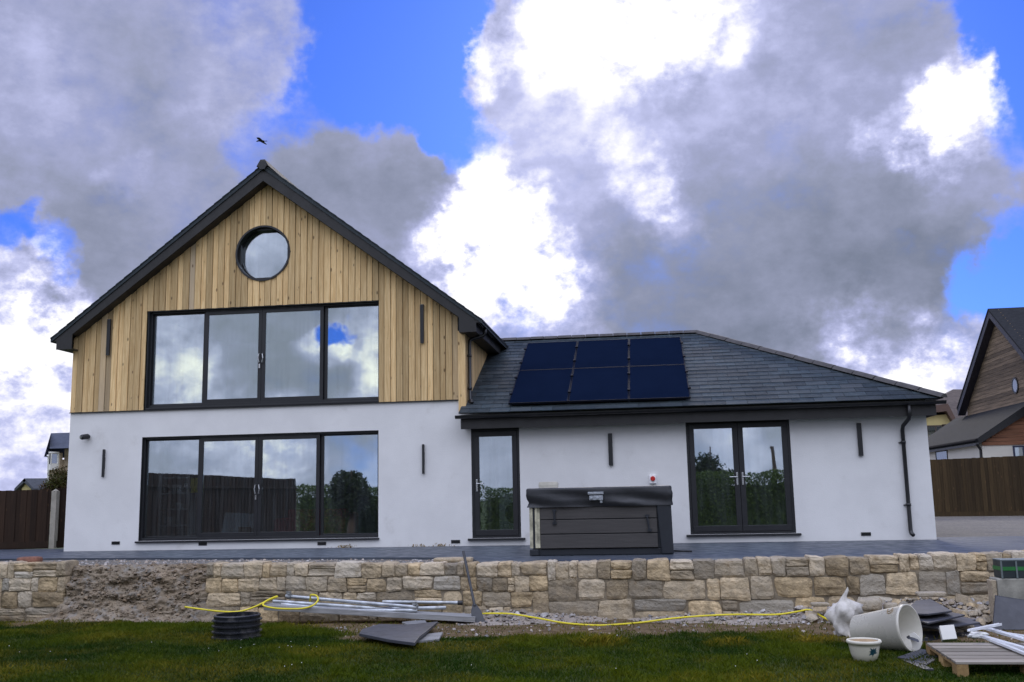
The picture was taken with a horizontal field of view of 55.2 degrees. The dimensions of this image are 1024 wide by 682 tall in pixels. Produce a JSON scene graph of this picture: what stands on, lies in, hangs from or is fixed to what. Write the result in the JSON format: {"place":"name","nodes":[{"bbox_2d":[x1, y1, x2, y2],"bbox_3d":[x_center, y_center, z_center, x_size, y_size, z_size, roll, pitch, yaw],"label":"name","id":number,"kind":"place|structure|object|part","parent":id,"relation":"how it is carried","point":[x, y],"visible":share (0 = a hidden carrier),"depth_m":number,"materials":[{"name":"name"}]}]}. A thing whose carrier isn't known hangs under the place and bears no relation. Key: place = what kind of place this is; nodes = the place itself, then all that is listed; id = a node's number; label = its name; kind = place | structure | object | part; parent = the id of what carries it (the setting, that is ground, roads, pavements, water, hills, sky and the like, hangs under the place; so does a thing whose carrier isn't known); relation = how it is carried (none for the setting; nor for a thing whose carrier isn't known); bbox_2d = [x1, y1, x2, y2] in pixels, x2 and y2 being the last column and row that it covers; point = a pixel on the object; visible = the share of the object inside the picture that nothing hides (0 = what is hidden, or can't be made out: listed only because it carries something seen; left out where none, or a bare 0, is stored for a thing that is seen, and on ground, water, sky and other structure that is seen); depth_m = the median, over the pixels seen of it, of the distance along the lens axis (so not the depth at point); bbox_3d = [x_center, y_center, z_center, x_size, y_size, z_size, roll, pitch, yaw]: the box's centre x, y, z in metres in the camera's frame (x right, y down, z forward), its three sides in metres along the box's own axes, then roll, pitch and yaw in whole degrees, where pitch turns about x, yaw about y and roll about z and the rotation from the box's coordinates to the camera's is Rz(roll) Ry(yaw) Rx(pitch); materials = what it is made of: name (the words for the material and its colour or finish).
{"place":"outdoors","nodes":[
{"label":"outdoors","id":0,"kind":"place"},
{"bbox_2d":[44,433,69,512],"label":"neighbour house","id":1,"kind":"structure","parent":0,"point":[57,450],"depth_m":68.70,"materials":[{"name":"paint"}]},
{"bbox_2d":[33,564,213,622],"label":"earth bank","id":2,"kind":"structure","parent":0,"point":[203,615],"depth_m":14.20,"materials":[{"name":"soil"}]},
{"bbox_2d":[59,563,206,622],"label":"bank stones","id":3,"kind":"object","parent":2,"relation":"on","point":[152,579],"visible":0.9,"depth_m":14.20,"materials":[{"name":"grey stone"}]},
{"bbox_2d":[0,558,432,565],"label":"strip gravel","id":4,"kind":"structure","parent":0,"point":[179,561],"depth_m":15.77,"materials":[{"name":"grey gravel"}]},
{"bbox_2d":[433,557,463,562],"bbox_3d":[-0.867,3.152,14.100,0.524,0.073,0.315,-2,-9,8],"label":"loose stone","id":5,"kind":"object","parent":4,"relation":"on","point":[450,559],"visible":0.73,"depth_m":13.97,"materials":[{"name":"stone"}]},
{"bbox_2d":[256,137,266,144],"bbox_3d":[-9.162,-7.337,35.858,0.405,0.087,0.719,-7,-11,33],"label":"bird","id":6,"kind":"object","parent":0,"point":[260,140],"visible":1,"depth_m":35.83},
{"bbox_2d":[45,528,869,550],"bbox_3d":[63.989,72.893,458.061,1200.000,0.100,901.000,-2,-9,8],"label":"ground","id":7,"kind":"structure","parent":0,"point":[284,548],"depth_m":25.69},
{"bbox_2d":[0,489,59,549],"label":"fence","id":8,"kind":"object","parent":7,"relation":"on","point":[28,519],"visible":0.87,"depth_m":21.78,"materials":[{"name":"brown wood"}]},
{"bbox_2d":[14,478,46,490],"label":"cottage","id":9,"kind":"structure","parent":7,"relation":"on","point":[28,483],"depth_m":105.63,"materials":[{"name":"tile"}]},
{"bbox_2d":[38,465,67,511],"bbox_3d":[-16.758,6.005,36.553,3.239,2.731,1.558,-6,-10,28],"label":"bush","id":10,"kind":"object","parent":7,"relation":"on","point":[57,481],"visible":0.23,"depth_m":36.28,"materials":[{"name":"green plant"}]},
{"bbox_2d":[56,488,66,547],"bbox_3d":[-9.128,4.431,25.554,0.095,1.500,7.641,-4,-9,16],"label":"fence","id":11,"kind":"object","parent":7,"relation":"on","point":[61,520],"visible":0.04,"depth_m":22.06,"materials":[{"name":"brown wood"}]},
{"bbox_2d":[50,159,946,550],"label":"house","id":12,"kind":"structure","parent":7,"relation":"on","point":[268,359],"depth_m":19.71,"materials":[{"name":"white paint"}]},
{"bbox_2d":[80,434,89,439],"bbox_3d":[-8.687,1.952,19.926,0.133,0.128,0.222,-5,-10,24],"label":"security camera","id":13,"kind":"object","parent":12,"relation":"attached to","point":[84,436],"visible":1,"depth_m":19.87,"materials":[{"name":"black plastic"}]},
{"bbox_2d":[101,449,104,476],"bbox_3d":[-8.287,2.479,19.863,0.042,0.564,0.054,-2,-9,8],"label":"wall light","id":14,"kind":"object","parent":12,"relation":"attached to","point":[103,463],"visible":1,"depth_m":19.85,"materials":[{"name":"metal"}]},
{"bbox_2d":[106,319,110,355],"bbox_3d":[-8.335,-0.078,20.233,0.072,0.761,0.054,-2,-9,8],"label":"wall light","id":15,"kind":"object","parent":12,"relation":"attached to","point":[108,338],"visible":1,"depth_m":20.21,"materials":[{"name":"metal"}]},
{"bbox_2d":[158,469,196,535],"bbox_3d":[-6.911,3.410,20.218,0.660,1.490,0.300,-2,-9,8],"label":"shelf unit","id":16,"kind":"object","parent":12,"relation":"in","point":[165,488],"visible":0.85,"depth_m":20.14,"materials":[{"name":"metal"}]},
{"bbox_2d":[190,478,203,492],"bbox_3d":[-6.440,2.950,20.030,0.280,0.300,0.020,-2,-9,8],"label":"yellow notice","id":17,"kind":"object","parent":12,"relation":"hanging from","point":[194,485],"visible":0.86,"depth_m":20.02,"materials":[{"name":"yellow paper"}]},
{"bbox_2d":[221,512,253,532],"bbox_3d":[-5.563,3.722,19.818,0.650,0.505,0.320,-2,-9,8],"label":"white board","id":18,"kind":"object","parent":12,"relation":"on","point":[238,522],"visible":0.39,"depth_m":19.88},
{"bbox_2d":[135,430,378,542],"bbox_3d":[-5.047,2.900,19.435,5.000,2.106,0.220,-2,-9,8],"label":"sliding door","id":19,"kind":"structure","parent":12,"relation":"in","point":[319,436],"depth_m":19.44,"materials":[{"name":"metal"}]},
{"bbox_2d":[145,300,378,409],"bbox_3d":[-5.054,0.308,19.852,4.891,2.036,0.200,-2,-9,8],"label":"sliding window","id":20,"kind":"structure","parent":12,"relation":"in","point":[261,400],"depth_m":19.85,"materials":[{"name":"metal"}]},
{"bbox_2d":[235,225,290,280],"bbox_3d":[-5.098,-1.789,20.174,1.200,1.200,0.222,-2,-9,8],"label":"round window","id":21,"kind":"structure","parent":12,"relation":"in","point":[250,233],"depth_m":20.16,"materials":[{"name":"metal"}]},
{"bbox_2d":[273,508,358,533],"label":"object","id":22,"kind":"object","parent":12,"relation":"in","point":[340,520],"visible":0.52,"depth_m":19.61,"materials":[{"name":"fabric"}]},
{"bbox_2d":[420,304,423,342],"bbox_3d":[-1.778,-0.341,19.359,0.072,0.780,0.054,-2,-9,8],"label":"wall light","id":23,"kind":"object","parent":12,"relation":"attached to","point":[421,323],"visible":1,"depth_m":19.33,"materials":[{"name":"metal"}]},
{"bbox_2d":[422,444,424,473],"bbox_3d":[-1.718,2.287,18.976,0.042,0.576,0.054,-2,-9,8],"label":"wall light","id":24,"kind":"object","parent":12,"relation":"attached to","point":[423,461],"visible":1,"depth_m":18.96,"materials":[{"name":"metal"}]},
{"bbox_2d":[468,428,525,540],"bbox_3d":[-0.307,2.721,18.768,1.100,2.150,0.175,-2,-9,8],"label":"glass door","id":25,"kind":"structure","parent":12,"relation":"in","point":[478,534],"depth_m":18.76,"materials":[{"name":"metal"}]},
{"bbox_2d":[499,492,513,529],"bbox_3d":[0.070,3.423,19.261,0.580,0.895,0.562,-2,-9,8],"label":"glass pane","id":26,"kind":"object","parent":12,"relation":"on","point":[505,510],"visible":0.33,"depth_m":19.04,"materials":[{"name":"glass"}]},
{"bbox_3d":[0.073,3.333,19.003,0.420,0.420,0.030,-2,-9,8],"label":"round door","id":27,"kind":"part","parent":26,"relation":"part of","materials":[{"name":"glass"}]},
{"bbox_2d":[508,369,572,404],"bbox_3d":[0.585,0.897,19.558,1.172,0.868,1.687,-2,-9,8],"label":"solar panel","id":28,"kind":"object","parent":12,"relation":"attached to","point":[546,386],"visible":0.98,"depth_m":19.45,"materials":[{"name":"blue glass"}]},
{"bbox_2d":[519,341,577,369],"bbox_3d":[0.797,0.325,21.334,1.172,0.868,1.687,-2,-9,8],"label":"solar panel","id":29,"kind":"object","parent":12,"relation":"attached to","point":[548,355],"visible":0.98,"depth_m":21.28,"materials":[{"name":"blue glass"}]},
{"bbox_2d":[568,366,628,402],"bbox_3d":[1.724,0.850,19.407,1.172,0.868,1.687,-2,-9,8],"label":"solar panel","id":30,"kind":"object","parent":12,"relation":"attached to","point":[604,384],"visible":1,"depth_m":19.30,"materials":[{"name":"blue glass"}]},
{"bbox_2d":[573,339,628,367],"bbox_3d":[1.936,0.278,21.183,1.172,0.868,1.687,-2,-9,8],"label":"solar panel","id":31,"kind":"object","parent":12,"relation":"attached to","point":[601,353],"visible":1,"depth_m":21.12,"materials":[{"name":"blue glass"}]},
{"bbox_2d":[608,433,612,465],"bbox_3d":[1.863,2.050,18.514,0.080,0.611,0.054,-2,-9,8],"label":"wall light","id":32,"kind":"object","parent":12,"relation":"attached to","point":[610,449],"visible":1,"depth_m":18.49,"materials":[{"name":"metal"}]},
{"bbox_2d":[649,475,655,483],"bbox_3d":[2.631,2.580,18.287,0.130,0.160,0.123,-2,-9,8],"label":"isolator switch","id":33,"kind":"object","parent":12,"relation":"attached to","point":[652,479],"visible":1,"depth_m":18.27,"materials":[{"name":"white plastic"}]},
{"bbox_2d":[628,337,685,365],"bbox_3d":[3.091,0.230,21.029,1.204,0.868,1.687,-2,-9,8],"label":"solar panel","id":34,"kind":"object","parent":12,"relation":"attached to","point":[655,351],"visible":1,"depth_m":20.97,"materials":[{"name":"blue glass"}]},
{"bbox_2d":[627,364,690,400],"bbox_3d":[2.878,0.802,19.253,1.204,0.868,1.687,-2,-9,8],"label":"solar panel","id":35,"kind":"object","parent":12,"relation":"attached to","point":[661,382],"visible":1,"depth_m":19.14,"materials":[{"name":"blue glass"}]},
{"bbox_2d":[685,420,801,536],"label":"french doors","id":36,"kind":"structure","parent":12,"relation":"in","point":[737,427],"depth_m":18.14,"materials":[{"name":"metal"}]},
{"bbox_2d":[856,423,863,455],"bbox_3d":[6.369,1.802,17.923,0.080,0.604,0.054,-2,-9,8],"label":"wall light","id":37,"kind":"object","parent":12,"relation":"attached to","point":[859,439],"visible":1,"depth_m":17.90,"materials":[{"name":"metal"}]},
{"bbox_2d":[0,536,1023,562],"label":"patio","id":38,"kind":"structure","parent":0,"point":[713,551],"depth_m":16.39,"materials":[{"name":"ceramic"}]},
{"bbox_2d":[526,485,673,555],"bbox_3d":[1.482,2.914,16.017,2.285,1.027,2.333,-2,-9,8],"label":"hot tub","id":39,"kind":"object","parent":38,"relation":"on","point":[627,520],"visible":1,"depth_m":14.96,"materials":[{"name":"grey plastic"}]},
{"bbox_2d":[674,550,691,551],"bbox_3d":[2.640,3.271,15.238,0.341,0.026,0.064,-7,-11,34],"label":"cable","id":40,"kind":"object","parent":38,"relation":"on","point":[682,550],"visible":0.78,"depth_m":15.21,"materials":[{"name":"black plastic"}]},
{"bbox_2d":[0,619,1023,681],"bbox_3d":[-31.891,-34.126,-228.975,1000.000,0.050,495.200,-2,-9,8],"label":"lawn","id":41,"kind":"structure","parent":0,"point":[645,629],"depth_m":11.28,"materials":[{"name":"plant"}]},
{"bbox_2d":[0,560,78,620],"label":"stone wall","id":42,"kind":"structure","parent":41,"relation":"on","point":[31,591],"depth_m":14.44,"materials":[{"name":"stone"}]},
{"bbox_2d":[17,556,42,561],"bbox_3d":[-7.374,3.351,14.979,0.368,0.107,0.213,-2,-9,8],"label":"loose brick","id":43,"kind":"object","parent":42,"relation":"on","point":[33,559],"visible":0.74,"depth_m":14.90,"materials":[{"name":"red brick"}]},
{"bbox_2d":[211,611,262,640],"bbox_3d":[-3.416,3.540,12.163,0.610,0.285,0.610,-2,-9,8],"label":"manhole ring","id":44,"kind":"object","parent":41,"relation":"on","point":[227,626],"visible":0.96,"depth_m":11.94,"materials":[{"name":"black plastic"}]},
{"bbox_2d":[402,619,426,624],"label":"stone offcut","id":45,"kind":"object","parent":41,"relation":"on","point":[414,622],"visible":0.46,"depth_m":12.89,"materials":[{"name":"stone"}]},
{"bbox_2d":[417,632,442,642],"bbox_3d":[-0.981,3.513,11.599,0.271,0.030,0.703,-1,-9,0],"label":"stone offcut","id":46,"kind":"object","parent":41,"relation":"on","point":[430,637],"visible":0.67,"depth_m":11.49,"materials":[{"name":"stone"}]},
{"bbox_2d":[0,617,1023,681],"bbox_3d":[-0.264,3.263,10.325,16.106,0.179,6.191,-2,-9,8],"label":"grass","id":47,"kind":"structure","parent":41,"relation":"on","point":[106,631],"depth_m":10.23,"materials":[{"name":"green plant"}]},
{"bbox_2d":[359,622,437,645],"bbox_3d":[-1.423,3.467,11.617,0.836,0.035,1.831,-2,-9,3],"label":"stone slab","id":48,"kind":"object","parent":47,"relation":"on","point":[410,634],"depth_m":11.56,"materials":[{"name":"stone"}]},
{"bbox_2d":[206,550,1023,620],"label":"stone wall","id":49,"kind":"structure","parent":41,"relation":"on","point":[630,589],"depth_m":13.31,"materials":[{"name":"stone"}]},
{"bbox_2d":[462,557,472,561],"bbox_3d":[-0.648,3.143,14.070,0.172,0.075,0.213,-2,-9,8],"label":"loose stone","id":50,"kind":"object","parent":49,"relation":"on","point":[469,559],"visible":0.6,"depth_m":13.99,"materials":[{"name":"stone"}]},
{"bbox_2d":[336,624,1021,642],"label":"pebbles","id":51,"kind":"object","parent":41,"relation":"on","point":[549,629],"visible":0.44,"depth_m":12.04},
{"bbox_2d":[375,597,989,628],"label":"gravel","id":52,"kind":"structure","parent":41,"relation":"on","point":[545,615],"depth_m":12.87,"materials":[{"name":"grey gravel"}]},
{"bbox_2d":[264,602,474,621],"bbox_3d":[-1.925,3.700,13.357,2.933,0.241,0.320,-2,-9,8],"label":"scaffold board","id":53,"kind":"object","parent":52,"relation":"on","point":[446,616],"visible":0.67,"depth_m":13.21,"materials":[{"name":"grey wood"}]},
{"bbox_2d":[281,603,336,607],"bbox_3d":[-2.642,3.667,13.452,1.106,0.146,0.050,-3,-9,9],"label":"scaffold tube","id":54,"kind":"object","parent":53,"relation":"on","point":[302,605],"visible":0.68,"depth_m":13.49,"materials":[{"name":"silver metal"}]},
{"bbox_2d":[273,599,393,608],"bbox_3d":[-2.475,3.648,13.513,1.758,0.159,0.050,-3,-9,11],"label":"scaffold tube","id":55,"kind":"object","parent":53,"relation":"on","point":[328,604],"visible":0.91,"depth_m":13.49,"materials":[{"name":"silver metal"}]},
{"bbox_2d":[354,609,417,611],"bbox_3d":[-1.860,3.655,13.273,1.178,0.050,0.050,-2,-9,8],"label":"scaffold tube","id":56,"kind":"object","parent":53,"relation":"on","point":[400,610],"visible":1,"depth_m":13.22,"materials":[{"name":"silver metal"}]},
{"bbox_2d":[285,591,417,609],"bbox_3d":[-2.229,3.578,13.495,2.002,0.239,0.116,-4,-9,17],"label":"scaffold tube","id":57,"kind":"object","parent":56,"relation":"on","point":[413,606],"visible":1,"depth_m":13.46,"materials":[{"name":"silver metal"}]},
{"bbox_2d":[392,606,445,609],"bbox_3d":[-1.328,3.656,13.393,0.865,0.059,0.050,-2,-9,6],"label":"scaffold tube","id":58,"kind":"object","parent":53,"relation":"on","point":[431,607],"visible":0.52,"depth_m":13.35,"materials":[{"name":"silver metal"}]},
{"bbox_2d":[382,600,462,604],"bbox_3d":[-1.234,3.610,13.510,1.127,0.078,0.064,-2,-9,7],"label":"scaffold tube","id":59,"kind":"object","parent":53,"relation":"on","point":[459,602],"visible":0.93,"depth_m":13.49,"materials":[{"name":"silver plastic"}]},
{"bbox_2d":[462,551,484,622],"bbox_3d":[-0.573,3.337,13.282,0.150,0.941,0.613,4,-10,-30],"label":"spade","id":60,"kind":"object","parent":52,"relation":"on","point":[476,612],"visible":1,"depth_m":13.14,"materials":[{"name":"metal"}]},
{"bbox_2d":[184,594,826,625],"bbox_3d":[-0.258,3.555,13.047,8.762,0.379,0.757,-3,-9,10],"label":"garden hose","id":61,"kind":"object","parent":52,"relation":"on","point":[274,597],"visible":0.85,"depth_m":12.76,"materials":[{"name":"yellow rubber"}]},
{"bbox_2d":[804,593,991,625],"bbox_3d":[5.052,3.392,12.283,2.682,0.355,0.997,-2,-9,8],"label":"rubble pile","id":62,"kind":"object","parent":52,"relation":"on","point":[812,616],"visible":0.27,"depth_m":12.40,"materials":[{"name":"stone"}]},
{"bbox_2d":[810,602,829,606],"bbox_3d":[3.925,3.358,12.483,0.235,0.052,0.146,-2,-9,8],"label":"loose stone","id":63,"kind":"object","parent":62,"relation":"on","point":[820,604],"visible":1,"depth_m":12.42,"materials":[{"name":"stone"}]},
{"bbox_2d":[883,602,897,608],"bbox_3d":[4.783,3.357,12.361,0.173,0.106,0.130,-2,-9,8],"label":"loose stone","id":64,"kind":"object","parent":62,"relation":"on","point":[890,605],"visible":0.48,"depth_m":12.32,"materials":[{"name":"stone"}]},
{"bbox_2d":[915,591,946,596],"bbox_3d":[5.274,3.186,12.320,0.367,0.062,0.209,-2,-9,8],"label":"loose stone","id":65,"kind":"object","parent":62,"relation":"on","point":[930,593],"visible":1,"depth_m":12.24,"materials":[{"name":"stone"}]},
{"bbox_3d":[4.473,3.437,12.391,0.147,0.131,0.152,-2,-9,8],"label":"loose stone","id":66,"kind":"object","parent":62,"relation":"on","visible":0},
{"bbox_2d":[857,598,881,610],"bbox_3d":[4.524,3.337,12.401,0.322,0.151,0.196,-2,-9,8],"label":"loose stone","id":67,"kind":"object","parent":66,"relation":"on","point":[872,604],"visible":0.81,"depth_m":12.32,"materials":[{"name":"stone"}]},
{"bbox_2d":[824,587,863,636],"bbox_3d":[3.832,3.129,11.299,0.330,0.571,0.363,7,-12,-41],"label":"sack","id":68,"kind":"object","parent":41,"relation":"on","point":[841,612],"visible":0.84,"depth_m":11.21,"materials":[{"name":"white plastic"}]},
{"bbox_2d":[846,637,881,661],"bbox_3d":[3.450,3.029,9.581,0.335,0.205,0.335,-2,-9,8],"label":"flower pot","id":69,"kind":"object","parent":41,"relation":"on","point":[864,648],"visible":0.92,"depth_m":9.48,"materials":[{"name":"beige ceramic"}]},
{"bbox_2d":[849,604,922,651],"bbox_3d":[3.899,2.992,10.264,0.478,0.488,0.653,7,-12,-41],"label":"plastic tub","id":70,"kind":"object","parent":41,"relation":"on","point":[892,628],"visible":0.87,"depth_m":10.18,"materials":[{"name":"white plastic"}]},
{"bbox_2d":[907,635,918,641],"bbox_3d":[4.088,3.037,9.982,0.071,0.050,0.148,6,-11,-37],"label":"slate shard","id":71,"kind":"object","parent":70,"relation":"in","point":[912,638],"visible":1,"depth_m":9.98,"materials":[{"name":"grey stone"}]},
{"bbox_2d":[909,632,921,650],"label":"plastic offcut","id":72,"kind":"object","parent":70,"relation":"in","point":[916,645],"visible":0.87,"depth_m":10.00,"materials":[{"name":"white plastic"}]},
{"bbox_2d":[897,649,926,659],"bbox_3d":[4.005,3.114,9.719,0.164,0.018,0.703,-9,-12,39],"label":"slate offcut","id":73,"kind":"object","parent":41,"relation":"on","point":[916,653],"visible":0.76,"depth_m":9.67,"materials":[{"name":"grey stone"}]},
{"bbox_2d":[904,660,933,670],"bbox_3d":[3.815,3.045,9.201,0.084,0.018,0.536,-1,-9,0],"label":"slate offcut","id":74,"kind":"object","parent":41,"relation":"on","point":[922,667],"visible":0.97,"depth_m":9.12,"materials":[{"name":"grey stone"}]},
{"bbox_2d":[914,654,938,664],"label":"slate offcut","id":75,"kind":"object","parent":41,"relation":"on","point":[926,662],"visible":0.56,"depth_m":9.35,"materials":[{"name":"grey stone"}]},
{"bbox_2d":[939,625,956,641],"bbox_3d":[4.537,3.046,10.192,0.160,0.188,0.159,-4,-9,14],"label":"white block","id":76,"kind":"object","parent":41,"relation":"on","point":[947,633],"depth_m":10.15,"materials":[{"name":"plastic"}]},
{"bbox_2d":[923,624,981,640],"bbox_3d":[4.872,3.336,11.269,1.511,0.117,0.713,6,-11,-37],"label":"slate offcut","id":77,"kind":"object","parent":41,"relation":"on","point":[930,635],"visible":0.2,"depth_m":11.09,"materials":[{"name":"grey stone"}]},
{"bbox_2d":[922,617,975,628],"bbox_3d":[5.019,3.256,11.387,0.953,0.073,0.570,6,-12,-39],"label":"slate offcut","id":78,"kind":"object","parent":77,"relation":"on","point":[960,617],"visible":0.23,"depth_m":11.34,"materials":[{"name":"grey stone"}]},
{"bbox_2d":[921,617,980,629],"bbox_3d":[4.846,3.192,11.186,0.846,0.075,0.675,4,-10,-29],"label":"slate offcut","id":79,"kind":"object","parent":78,"relation":"on","point":[958,622],"visible":0.47,"depth_m":10.96,"materials":[{"name":"grey stone"}]},
{"bbox_2d":[918,612,964,624],"bbox_3d":[4.730,3.117,11.087,0.910,0.061,0.486,6,-11,-37],"label":"slate offcut","id":80,"kind":"object","parent":79,"relation":"on","point":[931,619],"visible":0.47,"depth_m":10.94,"materials":[{"name":"grey stone"}]},
{"bbox_2d":[911,599,951,615],"bbox_3d":[4.872,3.083,11.343,0.471,0.062,1.222,-6,-10,30],"label":"slate offcut","id":81,"kind":"object","parent":80,"relation":"on","point":[926,607],"visible":0.77,"depth_m":11.21,"materials":[{"name":"grey stone"}]},
{"bbox_2d":[957,625,974,631],"bbox_3d":[5.214,3.298,11.288,0.213,0.093,0.187,-2,-9,8],"label":"stone chunk","id":82,"kind":"object","parent":77,"relation":"on","point":[964,628],"visible":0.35,"depth_m":11.20,"materials":[{"name":"stone"}]},
{"bbox_2d":[926,643,1023,676],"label":"pallet","id":83,"kind":"object","parent":41,"relation":"on","point":[958,657],"visible":0.99,"depth_m":9.04,"materials":[{"name":"brown wood"}]},
{"bbox_2d":[980,635,1023,649],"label":"plastic strip","id":84,"kind":"object","parent":83,"relation":"on","point":[1021,647],"visible":1,"depth_m":9.44,"materials":[{"name":"white plastic"}]},
{"bbox_2d":[984,628,1023,640],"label":"plastic strip","id":85,"kind":"object","parent":83,"relation":"on","point":[1011,635],"visible":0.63,"depth_m":9.84,"materials":[{"name":"white plastic"}]},
{"bbox_2d":[967,623,1001,631],"bbox_3d":[4.837,2.928,10.012,0.663,0.022,0.036,6,-12,-38],"label":"plastic strip","id":86,"kind":"object","parent":85,"relation":"on","point":[984,627],"visible":1,"depth_m":9.99,"materials":[{"name":"white plastic"}]},
{"bbox_2d":[985,639,1023,654],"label":"plastic strip","id":87,"kind":"object","parent":83,"relation":"on","point":[1009,647],"visible":0.89,"depth_m":9.25,"materials":[{"name":"white plastic"}]},
{"bbox_2d":[967,631,988,638],"bbox_3d":[4.740,2.992,9.960,0.211,0.065,0.138,-2,-9,8],"label":"sealant bag","id":88,"kind":"object","parent":41,"relation":"on","point":[974,635],"visible":0.88,"depth_m":9.92,"materials":[{"name":"white plastic"}]},
{"bbox_2d":[987,579,996,623],"bbox_3d":[5.805,3.160,11.800,0.056,0.550,0.180,-2,-9,8],"label":"pale post","id":89,"kind":"object","parent":41,"relation":"on","point":[992,588],"visible":0.54,"depth_m":11.78,"materials":[{"name":"wood"}]},
{"bbox_2d":[989,577,1023,598],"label":"concrete pier","id":90,"kind":"structure","parent":41,"relation":"on","point":[1011,587],"depth_m":11.70,"materials":[{"name":"grey concrete"}]},
{"bbox_2d":[992,558,1023,577],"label":"crate","id":91,"kind":"object","parent":90,"relation":"on","point":[1008,567],"visible":1,"depth_m":11.74,"materials":[{"name":"plastic"}]},
{"bbox_2d":[992,595,1023,629],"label":"stone slab","id":92,"kind":"object","parent":41,"relation":"on","point":[1008,613],"depth_m":11.52,"materials":[{"name":"stone"}]},
{"bbox_2d":[0,0,1023,490],"label":"sky","id":93,"kind":"structure","parent":0,"point":[840,183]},
{"bbox_2d":[539,482,557,487],"bbox_3d":[0.573,2.254,15.319,0.309,0.102,0.143,-2,-9,8],"label":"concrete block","id":94,"kind":"object","parent":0,"point":[548,484],"depth_m":15.25,"materials":[{"name":"white concrete"}]},
{"bbox_2d":[935,516,1023,536],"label":"gravel drive","id":95,"kind":"structure","parent":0,"point":[964,526],"depth_m":22.76,"materials":[{"name":"grey gravel"}]},
{"bbox_2d":[926,389,967,436],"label":"neighbour house","id":96,"kind":"structure","parent":95,"relation":"on","point":[947,412],"depth_m":50.19,"materials":[{"name":"brown tile"}]},
{"bbox_2d":[927,425,944,436],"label":"window","id":97,"kind":"structure","parent":96,"relation":"in","point":[927,425],"depth_m":50.12,"materials":[{"name":"brown"}]},
{"bbox_2d":[928,307,1023,459],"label":"neighbour house","id":98,"kind":"structure","parent":95,"relation":"on","point":[991,404],"depth_m":37.32,"materials":[{"name":"wood"}]},
{"bbox_2d":[935,450,947,459],"bbox_3d":[17.269,4.695,39.345,0.028,0.600,1.600,-2,-9,8],"label":"window","id":99,"kind":"structure","parent":98,"relation":"in","point":[943,454],"depth_m":39.34,"materials":[{"name":"black glass"}]},
{"bbox_2d":[1011,377,1018,393],"bbox_3d":[18.587,1.643,36.155,0.050,0.600,0.600,-2,-9,8],"label":"round window","id":100,"kind":"structure","parent":98,"relation":"in","point":[1015,385],"depth_m":36.10,"materials":[{"name":"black glass"}]},
{"bbox_2d":[1013,445,1023,455],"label":"window","id":101,"kind":"structure","parent":98,"relation":"in","point":[1022,446],"depth_m":34.41,"materials":[{"name":"grey glass"}]},
{"bbox_2d":[930,456,1023,516],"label":"fence","id":102,"kind":"object","parent":95,"relation":"on","point":[988,486],"visible":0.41,"depth_m":29.47,"materials":[{"name":"brown wood"}]}
]}

